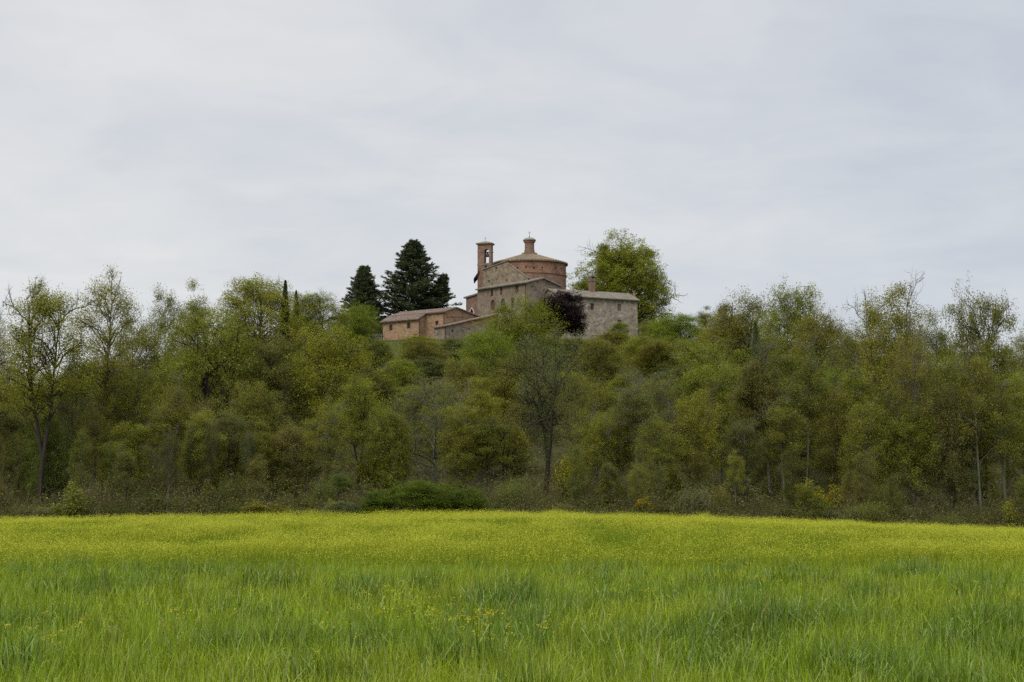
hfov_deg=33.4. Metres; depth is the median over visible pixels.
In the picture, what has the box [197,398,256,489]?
woodland tree
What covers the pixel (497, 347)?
broadleaf tree
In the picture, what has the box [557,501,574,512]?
thicket shrub
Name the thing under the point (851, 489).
broom bush
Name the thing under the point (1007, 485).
woodland tree
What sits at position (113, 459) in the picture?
sapling
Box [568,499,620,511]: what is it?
thicket shrub
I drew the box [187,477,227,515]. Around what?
thicket shrub
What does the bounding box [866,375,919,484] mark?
woodland tree
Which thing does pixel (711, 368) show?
woodland tree
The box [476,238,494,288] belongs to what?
bell tower
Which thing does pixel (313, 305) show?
broadleaf tree
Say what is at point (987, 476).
woodland tree
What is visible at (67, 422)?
woodland tree
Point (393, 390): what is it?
woodland tree
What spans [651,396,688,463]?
slender tree
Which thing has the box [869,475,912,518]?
thicket shrub
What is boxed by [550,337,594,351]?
woodland tree
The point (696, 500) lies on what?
thicket shrub
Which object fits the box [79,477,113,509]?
thicket shrub
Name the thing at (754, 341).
cypress tree
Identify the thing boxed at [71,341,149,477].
woodland tree
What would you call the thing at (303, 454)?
sapling
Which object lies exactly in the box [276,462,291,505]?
sapling
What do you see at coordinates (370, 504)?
green bush
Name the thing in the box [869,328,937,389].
woodland tree
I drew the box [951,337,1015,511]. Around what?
slender tree
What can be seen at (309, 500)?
thicket shrub
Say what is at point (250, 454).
sapling
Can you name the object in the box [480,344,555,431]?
woodland tree
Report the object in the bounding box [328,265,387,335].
conifer tree
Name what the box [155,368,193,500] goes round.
slender tree
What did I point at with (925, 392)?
woodland tree
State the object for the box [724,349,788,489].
woodland tree
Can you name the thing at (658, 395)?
woodland tree
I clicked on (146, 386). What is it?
woodland tree
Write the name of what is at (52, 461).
woodland tree
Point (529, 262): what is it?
round chapel
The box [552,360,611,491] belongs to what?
woodland tree
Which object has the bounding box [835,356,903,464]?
woodland tree
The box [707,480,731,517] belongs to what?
thicket shrub
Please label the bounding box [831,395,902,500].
woodland tree
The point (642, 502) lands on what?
broom bush
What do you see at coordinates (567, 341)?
slender tree
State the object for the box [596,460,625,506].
sapling
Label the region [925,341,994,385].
woodland tree
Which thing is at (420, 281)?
conifer tree
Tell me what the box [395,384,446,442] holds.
woodland tree
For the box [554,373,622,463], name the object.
sparse tree
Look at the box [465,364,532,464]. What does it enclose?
woodland tree
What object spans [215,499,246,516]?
thicket shrub
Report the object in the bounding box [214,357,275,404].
woodland tree
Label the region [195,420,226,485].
sapling
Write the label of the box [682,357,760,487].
woodland tree
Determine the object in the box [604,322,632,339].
broadleaf tree
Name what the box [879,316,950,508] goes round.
tall tree
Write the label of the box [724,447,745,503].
sapling
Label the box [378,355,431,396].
broadleaf tree
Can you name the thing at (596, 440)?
woodland tree
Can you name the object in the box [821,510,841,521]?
thicket shrub
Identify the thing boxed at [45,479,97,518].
thicket shrub
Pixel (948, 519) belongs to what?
thicket shrub
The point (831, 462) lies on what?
woodland tree
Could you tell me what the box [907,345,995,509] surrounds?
broadleaf tree
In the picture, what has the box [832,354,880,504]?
slender tree
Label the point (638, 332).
olive bush
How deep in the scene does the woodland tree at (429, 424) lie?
164.44 m
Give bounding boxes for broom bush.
[351,444,388,496]
[369,465,400,497]
[496,421,539,473]
[550,451,593,503]
[594,477,624,505]
[634,494,658,514]
[650,463,690,504]
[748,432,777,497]
[784,476,827,514]
[818,482,854,514]
[836,472,863,506]
[999,497,1023,528]
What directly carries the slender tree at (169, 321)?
on the ground at (541, 458)
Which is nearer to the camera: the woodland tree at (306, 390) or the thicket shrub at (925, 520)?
the thicket shrub at (925, 520)
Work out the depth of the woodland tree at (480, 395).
159.50 m
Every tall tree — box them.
[0,273,105,502]
[0,307,27,435]
[58,264,147,492]
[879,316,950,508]
[992,321,1023,383]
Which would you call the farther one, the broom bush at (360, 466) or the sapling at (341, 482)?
the broom bush at (360, 466)
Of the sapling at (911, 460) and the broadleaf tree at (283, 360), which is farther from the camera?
the broadleaf tree at (283, 360)
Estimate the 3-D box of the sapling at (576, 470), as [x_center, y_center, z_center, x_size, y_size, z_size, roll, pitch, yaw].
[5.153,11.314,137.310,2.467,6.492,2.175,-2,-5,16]
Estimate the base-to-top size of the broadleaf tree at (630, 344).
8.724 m
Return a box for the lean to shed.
[432,313,498,339]
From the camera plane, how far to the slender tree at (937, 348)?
172.40 m
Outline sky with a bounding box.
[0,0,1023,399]
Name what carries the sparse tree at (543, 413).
on the ground at (541, 458)
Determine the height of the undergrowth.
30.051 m
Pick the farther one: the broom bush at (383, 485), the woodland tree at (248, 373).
the woodland tree at (248, 373)
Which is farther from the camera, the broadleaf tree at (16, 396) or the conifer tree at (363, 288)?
the conifer tree at (363, 288)
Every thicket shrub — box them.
[0,487,10,510]
[0,506,30,517]
[7,502,60,519]
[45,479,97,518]
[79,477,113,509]
[85,503,138,517]
[132,486,170,515]
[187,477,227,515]
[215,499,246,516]
[216,469,244,506]
[236,500,288,516]
[271,494,286,510]
[290,499,321,515]
[299,492,320,512]
[302,474,338,508]
[319,500,363,515]
[486,474,538,511]
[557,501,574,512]
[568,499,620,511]
[614,504,679,516]
[666,480,723,516]
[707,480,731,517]
[719,474,771,516]
[743,497,774,515]
[766,506,812,521]
[806,507,832,522]
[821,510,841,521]
[841,498,892,523]
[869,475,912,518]
[899,506,919,519]
[917,518,931,524]
[926,511,970,528]
[970,508,1006,526]
[1011,514,1023,528]
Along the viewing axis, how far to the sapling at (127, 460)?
137.37 m
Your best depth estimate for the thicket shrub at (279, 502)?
135.12 m
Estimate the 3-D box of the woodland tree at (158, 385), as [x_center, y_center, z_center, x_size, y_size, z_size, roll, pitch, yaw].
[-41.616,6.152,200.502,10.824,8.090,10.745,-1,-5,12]
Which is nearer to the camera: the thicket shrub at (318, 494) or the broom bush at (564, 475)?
the thicket shrub at (318, 494)
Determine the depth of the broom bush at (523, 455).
164.07 m
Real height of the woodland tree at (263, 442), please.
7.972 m
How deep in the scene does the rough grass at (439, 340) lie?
272.73 m
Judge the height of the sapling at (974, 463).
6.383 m
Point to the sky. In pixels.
(844, 148)
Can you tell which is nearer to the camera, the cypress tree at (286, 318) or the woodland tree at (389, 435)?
the woodland tree at (389, 435)
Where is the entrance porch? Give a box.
[463,293,476,314]
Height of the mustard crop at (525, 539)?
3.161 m
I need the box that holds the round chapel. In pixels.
[493,231,567,288]
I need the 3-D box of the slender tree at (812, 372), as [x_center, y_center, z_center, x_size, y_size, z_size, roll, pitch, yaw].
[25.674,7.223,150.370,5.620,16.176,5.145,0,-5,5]
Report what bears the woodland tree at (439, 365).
on the ground at (541, 458)
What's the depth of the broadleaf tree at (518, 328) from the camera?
215.22 m
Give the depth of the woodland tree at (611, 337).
250.21 m
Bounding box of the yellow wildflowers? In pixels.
[0,555,1022,670]
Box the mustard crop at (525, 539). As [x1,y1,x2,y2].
[0,506,1023,574]
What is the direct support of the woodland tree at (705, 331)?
on the ground at (541, 458)
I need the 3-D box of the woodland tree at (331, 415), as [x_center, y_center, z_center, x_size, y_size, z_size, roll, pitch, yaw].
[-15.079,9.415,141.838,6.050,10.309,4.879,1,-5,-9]
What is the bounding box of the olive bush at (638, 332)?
[630,316,658,338]
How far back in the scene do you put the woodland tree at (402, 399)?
199.32 m
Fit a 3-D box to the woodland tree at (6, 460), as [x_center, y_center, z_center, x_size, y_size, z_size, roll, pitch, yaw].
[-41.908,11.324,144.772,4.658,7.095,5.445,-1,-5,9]
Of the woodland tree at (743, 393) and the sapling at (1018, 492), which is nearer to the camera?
the sapling at (1018, 492)
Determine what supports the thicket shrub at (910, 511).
on the ground at (541, 458)
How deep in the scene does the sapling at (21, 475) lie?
142.55 m
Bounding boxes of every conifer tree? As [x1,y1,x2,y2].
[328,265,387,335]
[374,239,462,323]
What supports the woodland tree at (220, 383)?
on the ground at (541, 458)
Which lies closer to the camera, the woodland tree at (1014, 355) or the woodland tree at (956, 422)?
the woodland tree at (956, 422)
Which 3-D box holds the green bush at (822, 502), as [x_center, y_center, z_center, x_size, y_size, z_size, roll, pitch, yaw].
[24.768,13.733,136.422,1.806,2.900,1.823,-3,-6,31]
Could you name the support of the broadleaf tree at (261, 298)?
on the ground at (541, 458)
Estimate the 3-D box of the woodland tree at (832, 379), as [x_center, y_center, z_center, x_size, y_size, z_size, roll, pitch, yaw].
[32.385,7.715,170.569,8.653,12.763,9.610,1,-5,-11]
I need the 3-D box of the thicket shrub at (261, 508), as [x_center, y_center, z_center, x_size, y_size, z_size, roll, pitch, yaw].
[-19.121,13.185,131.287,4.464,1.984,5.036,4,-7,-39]
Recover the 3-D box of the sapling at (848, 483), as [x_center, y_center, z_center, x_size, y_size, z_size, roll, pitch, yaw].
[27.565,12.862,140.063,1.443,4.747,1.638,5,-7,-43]
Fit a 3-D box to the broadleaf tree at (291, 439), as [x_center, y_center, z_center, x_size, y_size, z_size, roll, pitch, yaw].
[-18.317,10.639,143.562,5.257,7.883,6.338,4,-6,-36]
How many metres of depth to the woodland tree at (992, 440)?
159.12 m
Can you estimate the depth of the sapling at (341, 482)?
137.70 m
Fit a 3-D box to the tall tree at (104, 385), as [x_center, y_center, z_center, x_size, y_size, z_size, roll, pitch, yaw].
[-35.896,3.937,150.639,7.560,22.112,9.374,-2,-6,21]
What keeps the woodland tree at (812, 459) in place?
on the ground at (541, 458)
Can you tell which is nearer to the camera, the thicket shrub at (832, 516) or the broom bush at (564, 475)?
the thicket shrub at (832, 516)
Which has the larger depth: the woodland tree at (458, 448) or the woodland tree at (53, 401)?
the woodland tree at (53, 401)
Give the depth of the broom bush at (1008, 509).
137.09 m
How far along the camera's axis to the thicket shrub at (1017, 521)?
136.87 m
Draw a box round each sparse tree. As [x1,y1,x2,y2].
[376,368,496,491]
[477,399,536,489]
[504,320,593,495]
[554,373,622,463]
[607,358,674,463]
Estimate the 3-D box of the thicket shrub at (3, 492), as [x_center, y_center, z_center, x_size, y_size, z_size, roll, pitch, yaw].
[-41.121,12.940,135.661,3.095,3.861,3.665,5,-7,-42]
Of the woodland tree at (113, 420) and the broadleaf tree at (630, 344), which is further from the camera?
the broadleaf tree at (630, 344)
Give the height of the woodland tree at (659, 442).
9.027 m
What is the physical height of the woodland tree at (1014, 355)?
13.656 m
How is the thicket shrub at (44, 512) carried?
on the ground at (541, 458)
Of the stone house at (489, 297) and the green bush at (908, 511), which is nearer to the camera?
the green bush at (908, 511)
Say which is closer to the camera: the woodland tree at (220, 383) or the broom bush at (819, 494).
the broom bush at (819, 494)
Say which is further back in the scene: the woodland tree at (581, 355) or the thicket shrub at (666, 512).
the woodland tree at (581, 355)
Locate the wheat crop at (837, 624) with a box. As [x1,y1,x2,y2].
[0,546,1023,681]
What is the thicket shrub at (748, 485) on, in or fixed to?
on the ground at (541, 458)
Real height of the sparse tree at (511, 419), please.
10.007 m
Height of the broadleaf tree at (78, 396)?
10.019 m
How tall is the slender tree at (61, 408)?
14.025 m
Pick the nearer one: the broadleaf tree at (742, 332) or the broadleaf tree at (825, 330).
the broadleaf tree at (825, 330)
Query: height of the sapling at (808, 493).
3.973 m
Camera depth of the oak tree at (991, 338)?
159.79 m
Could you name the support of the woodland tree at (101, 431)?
on the ground at (541, 458)
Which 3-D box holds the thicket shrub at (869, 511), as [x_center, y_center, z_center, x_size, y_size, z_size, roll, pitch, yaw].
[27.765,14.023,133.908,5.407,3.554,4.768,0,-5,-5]
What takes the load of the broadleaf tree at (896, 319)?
on the ground at (541, 458)
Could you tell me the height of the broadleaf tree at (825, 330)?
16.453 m
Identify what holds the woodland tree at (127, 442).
on the ground at (541, 458)
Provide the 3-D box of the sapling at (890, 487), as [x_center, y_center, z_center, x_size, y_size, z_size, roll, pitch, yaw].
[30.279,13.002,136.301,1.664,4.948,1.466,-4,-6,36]
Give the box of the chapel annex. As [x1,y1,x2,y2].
[474,261,529,286]
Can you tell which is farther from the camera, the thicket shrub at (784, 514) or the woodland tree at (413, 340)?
the woodland tree at (413, 340)
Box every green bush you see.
[350,478,481,513]
[353,324,382,339]
[355,490,394,515]
[441,486,490,513]
[815,495,831,514]
[895,505,916,526]
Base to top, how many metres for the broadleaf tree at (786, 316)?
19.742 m
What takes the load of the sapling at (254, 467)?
on the ground at (541, 458)
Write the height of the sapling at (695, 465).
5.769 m
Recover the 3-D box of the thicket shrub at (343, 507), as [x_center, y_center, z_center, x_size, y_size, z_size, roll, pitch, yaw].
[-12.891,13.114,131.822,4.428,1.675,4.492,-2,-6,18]
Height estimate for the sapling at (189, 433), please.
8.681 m
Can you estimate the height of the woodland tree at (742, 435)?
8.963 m
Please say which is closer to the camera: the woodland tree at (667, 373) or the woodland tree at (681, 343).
the woodland tree at (667, 373)
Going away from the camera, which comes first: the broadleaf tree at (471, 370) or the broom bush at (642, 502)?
the broom bush at (642, 502)
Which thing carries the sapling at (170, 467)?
on the ground at (541, 458)
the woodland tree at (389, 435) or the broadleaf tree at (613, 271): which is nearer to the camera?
the woodland tree at (389, 435)
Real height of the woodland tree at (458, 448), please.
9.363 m
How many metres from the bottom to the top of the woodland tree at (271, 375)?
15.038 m
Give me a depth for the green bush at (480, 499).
130.37 m
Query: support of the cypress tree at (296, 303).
on the ground at (541, 458)
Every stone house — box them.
[475,277,561,338]
[545,275,640,340]
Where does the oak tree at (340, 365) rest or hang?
on the ground at (541, 458)
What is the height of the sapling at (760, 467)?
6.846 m
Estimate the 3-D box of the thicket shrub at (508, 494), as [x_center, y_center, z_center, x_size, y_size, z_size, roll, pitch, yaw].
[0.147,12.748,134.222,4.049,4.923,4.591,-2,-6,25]
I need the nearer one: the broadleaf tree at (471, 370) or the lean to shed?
the broadleaf tree at (471, 370)
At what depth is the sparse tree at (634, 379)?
171.92 m
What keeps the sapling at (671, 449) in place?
on the ground at (541, 458)
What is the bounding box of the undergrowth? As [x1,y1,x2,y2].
[0,336,1023,529]
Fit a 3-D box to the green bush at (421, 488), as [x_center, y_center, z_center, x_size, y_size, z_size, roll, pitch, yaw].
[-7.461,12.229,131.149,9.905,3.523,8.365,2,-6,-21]
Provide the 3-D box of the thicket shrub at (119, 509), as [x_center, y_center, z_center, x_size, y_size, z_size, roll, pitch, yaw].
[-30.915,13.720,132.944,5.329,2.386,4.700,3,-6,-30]
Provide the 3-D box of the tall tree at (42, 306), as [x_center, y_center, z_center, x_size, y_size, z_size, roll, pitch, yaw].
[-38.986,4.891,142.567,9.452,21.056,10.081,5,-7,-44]
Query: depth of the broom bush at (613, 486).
141.16 m
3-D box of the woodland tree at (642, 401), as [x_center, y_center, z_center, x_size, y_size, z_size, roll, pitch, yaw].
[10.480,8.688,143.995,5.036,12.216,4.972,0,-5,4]
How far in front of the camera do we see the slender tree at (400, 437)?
145.33 m
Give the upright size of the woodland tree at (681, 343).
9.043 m
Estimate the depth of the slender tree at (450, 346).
239.97 m
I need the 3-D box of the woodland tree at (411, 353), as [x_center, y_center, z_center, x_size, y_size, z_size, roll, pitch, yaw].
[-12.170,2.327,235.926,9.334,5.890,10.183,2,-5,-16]
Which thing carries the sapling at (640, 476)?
on the ground at (541, 458)
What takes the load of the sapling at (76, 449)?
on the ground at (541, 458)
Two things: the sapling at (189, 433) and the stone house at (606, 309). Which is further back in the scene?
the stone house at (606, 309)
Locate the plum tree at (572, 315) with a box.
[531,285,590,337]
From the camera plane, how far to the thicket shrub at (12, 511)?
132.59 m
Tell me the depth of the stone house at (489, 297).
324.03 m
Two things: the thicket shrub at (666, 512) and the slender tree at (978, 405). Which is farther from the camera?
the slender tree at (978, 405)
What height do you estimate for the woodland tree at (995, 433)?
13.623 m
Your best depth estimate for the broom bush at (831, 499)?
140.26 m
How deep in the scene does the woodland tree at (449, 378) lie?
199.63 m
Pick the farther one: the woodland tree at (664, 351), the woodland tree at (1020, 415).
the woodland tree at (664, 351)
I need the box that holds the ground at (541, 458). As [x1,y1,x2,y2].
[0,340,1023,511]
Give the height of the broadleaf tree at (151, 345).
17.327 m
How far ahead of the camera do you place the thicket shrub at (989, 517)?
139.11 m
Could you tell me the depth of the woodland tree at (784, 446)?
158.81 m
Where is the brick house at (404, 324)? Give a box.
[379,307,479,339]
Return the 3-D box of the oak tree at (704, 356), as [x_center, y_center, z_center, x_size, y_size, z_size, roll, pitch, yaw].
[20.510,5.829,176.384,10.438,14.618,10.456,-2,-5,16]
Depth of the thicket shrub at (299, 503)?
133.92 m
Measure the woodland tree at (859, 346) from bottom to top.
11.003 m
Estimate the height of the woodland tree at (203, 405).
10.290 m
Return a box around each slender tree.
[53,356,93,496]
[144,282,185,457]
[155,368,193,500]
[370,411,416,488]
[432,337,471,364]
[542,337,580,368]
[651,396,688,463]
[773,331,834,483]
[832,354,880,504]
[920,309,954,481]
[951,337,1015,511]
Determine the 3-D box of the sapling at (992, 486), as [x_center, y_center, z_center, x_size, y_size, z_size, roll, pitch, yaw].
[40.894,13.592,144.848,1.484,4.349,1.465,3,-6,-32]
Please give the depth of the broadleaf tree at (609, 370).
205.12 m
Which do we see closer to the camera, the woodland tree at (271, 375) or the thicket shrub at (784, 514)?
the thicket shrub at (784, 514)
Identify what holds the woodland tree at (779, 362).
on the ground at (541, 458)
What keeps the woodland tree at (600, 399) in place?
on the ground at (541, 458)
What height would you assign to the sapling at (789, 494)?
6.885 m
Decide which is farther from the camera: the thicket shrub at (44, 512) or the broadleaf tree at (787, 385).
the broadleaf tree at (787, 385)
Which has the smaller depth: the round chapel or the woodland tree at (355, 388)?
the woodland tree at (355, 388)
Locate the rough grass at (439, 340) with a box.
[300,339,642,378]
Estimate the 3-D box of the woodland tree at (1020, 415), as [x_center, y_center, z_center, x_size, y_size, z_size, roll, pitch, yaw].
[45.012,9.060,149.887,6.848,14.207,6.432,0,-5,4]
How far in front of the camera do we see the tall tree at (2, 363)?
150.50 m
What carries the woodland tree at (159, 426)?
on the ground at (541, 458)
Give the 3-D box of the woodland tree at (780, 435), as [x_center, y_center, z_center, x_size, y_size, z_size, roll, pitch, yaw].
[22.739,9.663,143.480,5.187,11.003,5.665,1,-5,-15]
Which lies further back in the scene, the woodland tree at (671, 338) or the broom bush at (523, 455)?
the woodland tree at (671, 338)
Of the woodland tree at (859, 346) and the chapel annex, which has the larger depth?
the chapel annex
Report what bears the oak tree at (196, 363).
on the ground at (541, 458)
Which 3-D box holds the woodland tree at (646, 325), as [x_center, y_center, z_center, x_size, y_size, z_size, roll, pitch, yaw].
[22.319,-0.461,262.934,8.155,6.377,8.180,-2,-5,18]
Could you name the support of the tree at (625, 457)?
on the ground at (541, 458)
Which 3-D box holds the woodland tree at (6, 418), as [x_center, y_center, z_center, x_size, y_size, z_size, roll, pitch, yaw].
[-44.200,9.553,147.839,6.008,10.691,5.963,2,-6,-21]
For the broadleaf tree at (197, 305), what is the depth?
190.79 m
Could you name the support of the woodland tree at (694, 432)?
on the ground at (541, 458)
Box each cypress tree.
[279,280,290,360]
[291,290,300,355]
[751,321,761,431]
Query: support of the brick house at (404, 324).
on the ground at (541, 458)
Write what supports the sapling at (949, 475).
on the ground at (541, 458)
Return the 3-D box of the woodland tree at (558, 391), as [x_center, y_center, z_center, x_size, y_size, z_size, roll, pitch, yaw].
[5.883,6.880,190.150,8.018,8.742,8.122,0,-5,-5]
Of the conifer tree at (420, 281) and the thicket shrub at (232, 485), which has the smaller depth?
the thicket shrub at (232, 485)
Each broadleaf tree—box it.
[0,366,45,439]
[57,360,109,437]
[109,306,176,466]
[166,277,225,408]
[208,271,314,361]
[241,336,312,402]
[261,421,324,498]
[279,287,358,343]
[335,301,381,352]
[359,338,396,369]
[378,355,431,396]
[432,350,494,429]
[450,325,521,420]
[455,289,569,398]
[564,335,637,397]
[566,228,687,336]
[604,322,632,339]
[613,332,675,391]
[640,311,712,363]
[686,285,786,384]
[688,305,715,347]
[727,345,800,468]
[745,276,835,393]
[778,306,860,442]
[818,317,888,449]
[841,271,937,484]
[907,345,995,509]
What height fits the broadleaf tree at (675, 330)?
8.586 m
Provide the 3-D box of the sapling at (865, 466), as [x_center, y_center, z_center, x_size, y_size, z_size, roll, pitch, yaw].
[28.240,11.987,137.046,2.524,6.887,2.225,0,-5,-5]
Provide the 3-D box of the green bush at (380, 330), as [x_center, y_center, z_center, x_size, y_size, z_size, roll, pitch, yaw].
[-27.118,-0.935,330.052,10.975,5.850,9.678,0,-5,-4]
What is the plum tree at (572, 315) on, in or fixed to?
on the ground at (541, 458)
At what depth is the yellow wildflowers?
19.59 m
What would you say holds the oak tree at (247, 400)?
on the ground at (541, 458)
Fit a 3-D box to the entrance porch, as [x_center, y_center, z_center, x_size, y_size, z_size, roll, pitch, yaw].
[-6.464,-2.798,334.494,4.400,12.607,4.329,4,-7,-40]
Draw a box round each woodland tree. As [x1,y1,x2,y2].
[0,370,58,489]
[0,391,33,491]
[0,434,35,501]
[14,403,80,505]
[17,371,88,440]
[27,395,95,499]
[66,396,120,487]
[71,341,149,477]
[87,387,157,448]
[92,419,155,498]
[105,361,165,497]
[135,396,197,496]
[136,363,192,411]
[156,391,221,498]
[173,405,232,498]
[192,359,246,415]
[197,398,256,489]
[211,334,264,366]
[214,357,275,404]
[231,419,292,498]
[232,331,312,456]
[277,363,329,427]
[294,394,361,493]
[308,370,378,442]
[326,372,396,495]
[357,394,416,489]
[359,363,410,422]
[377,388,421,413]
[391,337,454,376]
[393,333,443,352]
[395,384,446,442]
[397,355,454,391]
[411,381,482,473]
[426,402,489,490]
[431,368,490,397]
[438,375,514,483]
[456,413,520,502]
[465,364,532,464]
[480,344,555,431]
[515,368,570,409]
[539,369,597,438]
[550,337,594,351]
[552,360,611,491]
[561,386,638,445]
[563,349,606,366]
[565,406,629,498]
[586,330,633,353]
[602,371,642,430]
[608,377,661,494]
[614,372,685,485]
[621,334,689,380]
[627,413,688,502]
[633,318,668,341]
[648,351,716,447]
[652,335,699,381]
[662,383,730,486]
[669,338,709,391]
[675,354,733,393]
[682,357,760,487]
[693,310,751,361]
[709,413,774,487]
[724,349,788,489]
[731,337,808,499]
[754,394,820,501]
[760,390,828,486]
[785,377,832,485]
[795,354,858,474]
[806,386,868,494]
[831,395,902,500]
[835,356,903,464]
[838,328,885,365]
[857,371,907,477]
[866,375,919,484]
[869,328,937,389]
[884,401,945,507]
[892,362,947,487]
[920,374,981,510]
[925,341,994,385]
[953,412,1006,506]
[969,378,1023,497]
[974,373,1023,505]
[988,359,1023,494]
[990,364,1023,497]
[992,343,1023,454]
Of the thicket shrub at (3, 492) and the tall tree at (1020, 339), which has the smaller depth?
the thicket shrub at (3, 492)
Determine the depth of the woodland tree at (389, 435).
145.01 m
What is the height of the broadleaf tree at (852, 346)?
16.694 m
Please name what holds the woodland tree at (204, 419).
on the ground at (541, 458)
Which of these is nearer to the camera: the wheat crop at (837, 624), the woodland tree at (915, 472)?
the wheat crop at (837, 624)
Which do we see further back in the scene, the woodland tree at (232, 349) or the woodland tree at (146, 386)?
the woodland tree at (232, 349)
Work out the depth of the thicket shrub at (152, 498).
134.91 m
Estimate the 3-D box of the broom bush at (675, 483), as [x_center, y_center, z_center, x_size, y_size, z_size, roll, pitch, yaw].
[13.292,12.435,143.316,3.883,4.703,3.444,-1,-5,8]
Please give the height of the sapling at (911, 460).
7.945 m
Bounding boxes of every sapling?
[9,461,29,501]
[66,429,93,495]
[102,439,123,504]
[111,443,138,507]
[152,420,184,498]
[184,417,201,498]
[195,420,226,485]
[239,429,258,505]
[242,452,268,505]
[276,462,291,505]
[300,431,315,487]
[328,470,353,500]
[562,443,588,507]
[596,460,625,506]
[624,458,650,501]
[663,412,679,495]
[685,449,711,494]
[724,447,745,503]
[745,438,769,494]
[777,444,807,508]
[799,481,823,509]
[838,469,855,507]
[849,450,880,508]
[882,473,899,516]
[909,439,921,502]
[935,448,966,511]
[964,456,986,510]
[985,479,1001,504]
[1013,475,1023,519]
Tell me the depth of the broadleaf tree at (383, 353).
240.02 m
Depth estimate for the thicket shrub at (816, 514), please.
133.80 m
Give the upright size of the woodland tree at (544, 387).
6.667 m
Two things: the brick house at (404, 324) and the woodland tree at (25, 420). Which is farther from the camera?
the brick house at (404, 324)
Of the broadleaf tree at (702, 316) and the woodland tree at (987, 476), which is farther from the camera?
the broadleaf tree at (702, 316)
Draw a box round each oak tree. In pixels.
[141,293,292,435]
[215,372,309,474]
[269,315,411,468]
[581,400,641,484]
[662,330,746,457]
[930,273,1023,495]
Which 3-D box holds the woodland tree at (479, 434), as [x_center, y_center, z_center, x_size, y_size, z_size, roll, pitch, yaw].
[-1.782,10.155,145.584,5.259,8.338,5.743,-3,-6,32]
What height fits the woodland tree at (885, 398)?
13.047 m
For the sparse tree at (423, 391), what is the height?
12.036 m
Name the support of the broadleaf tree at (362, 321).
on the ground at (541, 458)
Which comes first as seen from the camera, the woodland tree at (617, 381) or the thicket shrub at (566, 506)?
the thicket shrub at (566, 506)
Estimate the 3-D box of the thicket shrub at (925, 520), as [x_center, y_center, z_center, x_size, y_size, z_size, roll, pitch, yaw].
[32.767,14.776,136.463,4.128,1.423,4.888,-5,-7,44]
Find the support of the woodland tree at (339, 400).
on the ground at (541, 458)
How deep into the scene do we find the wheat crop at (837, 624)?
19.81 m
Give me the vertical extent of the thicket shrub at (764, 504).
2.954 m

